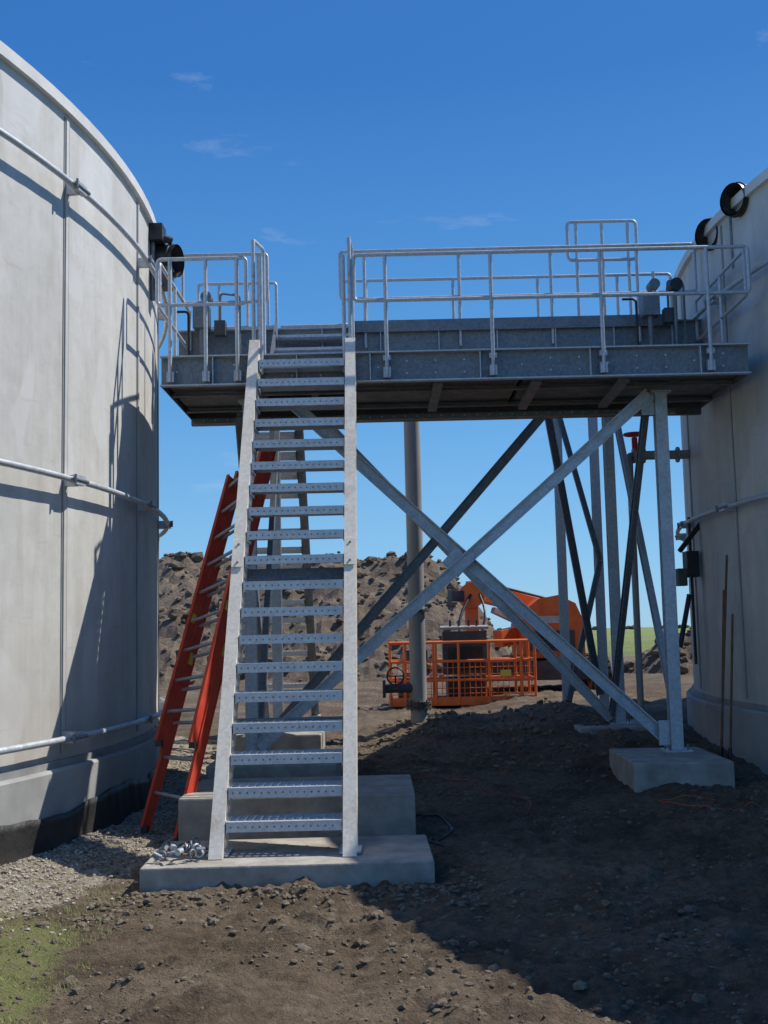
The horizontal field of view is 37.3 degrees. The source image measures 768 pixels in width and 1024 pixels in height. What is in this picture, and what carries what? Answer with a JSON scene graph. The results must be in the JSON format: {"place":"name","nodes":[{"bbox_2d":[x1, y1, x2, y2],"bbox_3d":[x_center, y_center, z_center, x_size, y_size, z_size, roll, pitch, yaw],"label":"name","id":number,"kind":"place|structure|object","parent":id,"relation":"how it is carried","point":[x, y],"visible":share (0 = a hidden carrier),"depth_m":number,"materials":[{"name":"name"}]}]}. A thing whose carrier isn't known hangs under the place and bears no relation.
{"place":"outdoors","nodes":[
{"label":"outdoors","id":0,"kind":"place"},
{"bbox_2d":[0,876,128,1023],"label":"grass","id":1,"kind":"structure","parent":0,"point":[50,923],"depth_m":6.49,"materials":[{"name":"green plant"}]},
{"bbox_2d":[0,755,210,941],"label":"gravel","id":2,"kind":"structure","parent":0,"point":[85,849],"depth_m":8.51,"materials":[{"name":"grey gravel"}]},
{"bbox_2d":[206,338,361,859],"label":"steel staircase","id":3,"kind":"structure","parent":0,"point":[227,789],"depth_m":8.93,"materials":[{"name":"grey metal"}]},
{"bbox_2d":[0,626,767,1023],"bbox_3d":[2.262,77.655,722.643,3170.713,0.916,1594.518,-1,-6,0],"label":"ground","id":4,"kind":"structure","parent":0,"point":[266,990],"depth_m":6.73,"materials":[{"name":"brown soil"}]},
{"bbox_2d":[0,41,172,865],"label":"storage tank","id":5,"kind":"object","parent":4,"relation":"on","point":[81,525],"visible":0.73,"depth_m":9.32,"materials":[{"name":"concrete"}]},
{"bbox_2d":[149,223,184,300],"bbox_3d":[-2.587,-2.625,12.271,0.772,0.810,0.525,-3,-6,20],"label":"tank vent","id":6,"kind":"object","parent":5,"relation":"attached to","point":[159,238],"visible":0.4,"depth_m":12.10,"materials":[{"name":"black metal"}]},
{"bbox_2d":[140,451,275,840],"bbox_3d":[-1.537,1.006,10.105,0.491,3.476,1.779,-4,-7,23],"label":"extension ladder","id":7,"kind":"object","parent":4,"relation":"on","point":[173,709],"visible":0.71,"depth_m":9.90,"materials":[{"name":"metal"}]},
{"bbox_2d":[206,760,341,778],"bbox_3d":[-1.063,2.762,11.275,1.250,0.620,1.000,-1,-6,0],"label":"concrete footing","id":8,"kind":"object","parent":4,"relation":"on","point":[288,770],"visible":0.21,"depth_m":10.80,"materials":[{"name":"grey concrete"}]},
{"bbox_2d":[235,426,320,716],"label":"steel staircase","id":9,"kind":"structure","parent":4,"relation":"on","point":[307,620],"depth_m":15.41,"materials":[{"name":"grey metal"}]},
{"bbox_2d":[235,731,325,750],"bbox_3d":[-1.307,3.021,13.913,1.150,0.670,1.100,-1,-6,0],"label":"concrete footing","id":10,"kind":"object","parent":4,"relation":"on","point":[300,740],"visible":0.1,"depth_m":13.39,"materials":[{"name":"grey concrete"}]},
{"bbox_2d":[140,835,434,891],"bbox_3d":[-0.638,2.534,7.910,1.930,0.350,0.980,-1,-6,-1],"label":"concrete pad","id":11,"kind":"object","parent":4,"relation":"on","point":[322,862],"visible":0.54,"depth_m":7.45,"materials":[{"name":"grey concrete"}]},
{"bbox_2d":[149,837,208,860],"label":"pipe fittings","id":12,"kind":"object","parent":11,"relation":"on","point":[184,848],"visible":0.94,"depth_m":7.66,"materials":[{"name":"metal"}]},
{"bbox_2d":[178,774,415,840],"bbox_3d":[-0.686,2.590,9.533,1.870,0.580,1.200,-1,-6,0],"label":"concrete footing","id":13,"kind":"object","parent":4,"relation":"on","point":[386,805],"visible":0.52,"depth_m":8.96,"materials":[{"name":"grey concrete"}]},
{"bbox_2d":[159,551,511,685],"bbox_3d":[-9.411,4.023,40.826,37.000,5.186,16.000,-1,-6,0],"label":"dirt mound","id":14,"kind":"object","parent":4,"relation":"on","point":[179,572],"visible":0.2,"depth_m":37.20,"materials":[{"name":"brown soil"}]},
{"bbox_2d":[0,698,767,1023],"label":"dirt clods","id":15,"kind":"object","parent":4,"relation":"on","point":[430,970],"visible":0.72,"depth_m":6.87,"materials":[{"name":"brown soil"}]},
{"bbox_2d":[382,422,431,722],"bbox_3d":[0.264,0.599,15.074,0.640,4.740,0.431,-1,-6,0],"label":"process pipe","id":16,"kind":"object","parent":4,"relation":"on","point":[418,702],"visible":0.84,"depth_m":14.97,"materials":[{"name":"metal"}]},
{"bbox_2d":[416,814,452,846],"bbox_3d":[0.444,2.664,9.541,0.302,0.064,1.712,-1,-6,-6],"label":"black hose","id":17,"kind":"object","parent":4,"relation":"on","point":[448,834],"visible":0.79,"depth_m":9.36,"materials":[{"name":"plastic"}]},
{"bbox_2d":[155,219,751,751],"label":"crossover platform","id":18,"kind":"structure","parent":4,"relation":"on","point":[551,371],"depth_m":11.76,"materials":[{"name":"metal"}]},
{"bbox_2d":[411,775,530,813],"bbox_3d":[0.819,2.739,11.118,0.550,0.187,1.976,4,-8,-41],"label":"extension cord","id":19,"kind":"object","parent":4,"relation":"on","point":[482,787],"visible":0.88,"depth_m":11.21,"materials":[{"name":"black rubber"}]},
{"bbox_2d":[388,581,611,706],"bbox_3d":[2.297,2.669,23.361,4.428,2.520,4.315,-1,-6,0],"label":"boom lift","id":20,"kind":"object","parent":4,"relation":"on","point":[470,664],"visible":0.67,"depth_m":21.42,"materials":[{"name":"orange paint"}]},
{"bbox_2d":[497,624,689,629],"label":"distant trees","id":21,"kind":"object","parent":4,"relation":"on","point":[632,627],"visible":0.23,"depth_m":631.11,"materials":[{"name":"green plant"}]},
{"bbox_2d":[574,719,657,734],"bbox_3d":[2.867,2.924,13.888,1.100,0.670,1.150,-1,-6,0],"label":"concrete footing","id":22,"kind":"object","parent":4,"relation":"on","point":[594,729],"visible":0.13,"depth_m":13.41,"materials":[{"name":"grey concrete"}]},
{"bbox_2d":[623,431,689,723],"bbox_3d":[3.353,0.766,13.586,0.840,3.474,0.266,-1,-6,0],"label":"valve pipe","id":23,"kind":"object","parent":22,"relation":"on","point":[677,454],"visible":0.66,"depth_m":13.55,"materials":[{"name":"metal"}]},
{"bbox_2d":[624,627,692,674],"bbox_3d":[8.295,4.077,30.722,6.000,1.935,7.000,-1,-6,0],"label":"dirt mound","id":24,"kind":"object","parent":4,"relation":"on","point":[651,663],"visible":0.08,"depth_m":30.05,"materials":[{"name":"brown soil"}]},
{"bbox_2d":[609,747,734,792],"bbox_3d":[2.731,2.634,10.877,0.900,0.620,1.300,-1,-6,1],"label":"concrete footing","id":25,"kind":"object","parent":4,"relation":"on","point":[638,770],"visible":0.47,"depth_m":10.26,"materials":[{"name":"grey concrete"}]},
{"bbox_2d":[660,795,762,811],"bbox_3d":[2.902,2.400,9.062,0.602,0.137,1.676,5,-8,-44],"label":"extension cord","id":26,"kind":"object","parent":4,"relation":"on","point":[705,805],"visible":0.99,"depth_m":9.34,"materials":[{"name":"rubber"}]},
{"bbox_2d":[673,168,767,775],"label":"storage tank","id":27,"kind":"object","parent":4,"relation":"on","point":[724,437],"visible":0.68,"depth_m":11.76,"materials":[{"name":"concrete"}]},
{"bbox_2d":[675,517,699,663],"bbox_3d":[3.568,0.895,13.156,0.452,1.720,0.229,-1,-6,0],"label":"level gauge","id":28,"kind":"object","parent":27,"relation":"attached to","point":[690,569],"visible":0.84,"depth_m":13.10,"materials":[{"name":"black metal"}]},
{"bbox_2d":[695,182,748,267],"bbox_3d":[3.817,-2.888,12.077,0.836,0.803,1.566,-1,-6,0],"label":"tank vent","id":29,"kind":"object","parent":27,"relation":"attached to","point":[730,190],"visible":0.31,"depth_m":11.62,"materials":[{"name":"black metal"}]},
{"bbox_2d":[718,555,733,760],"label":"steel rods","id":30,"kind":"object","parent":4,"relation":"on","point":[724,611],"visible":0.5,"depth_m":11.33,"materials":[{"name":"black metal"}]},
{"bbox_2d":[0,0,767,629],"label":"sky","id":31,"kind":"structure","parent":0,"point":[298,129],"materials":[{"name":"blue"}]}
]}

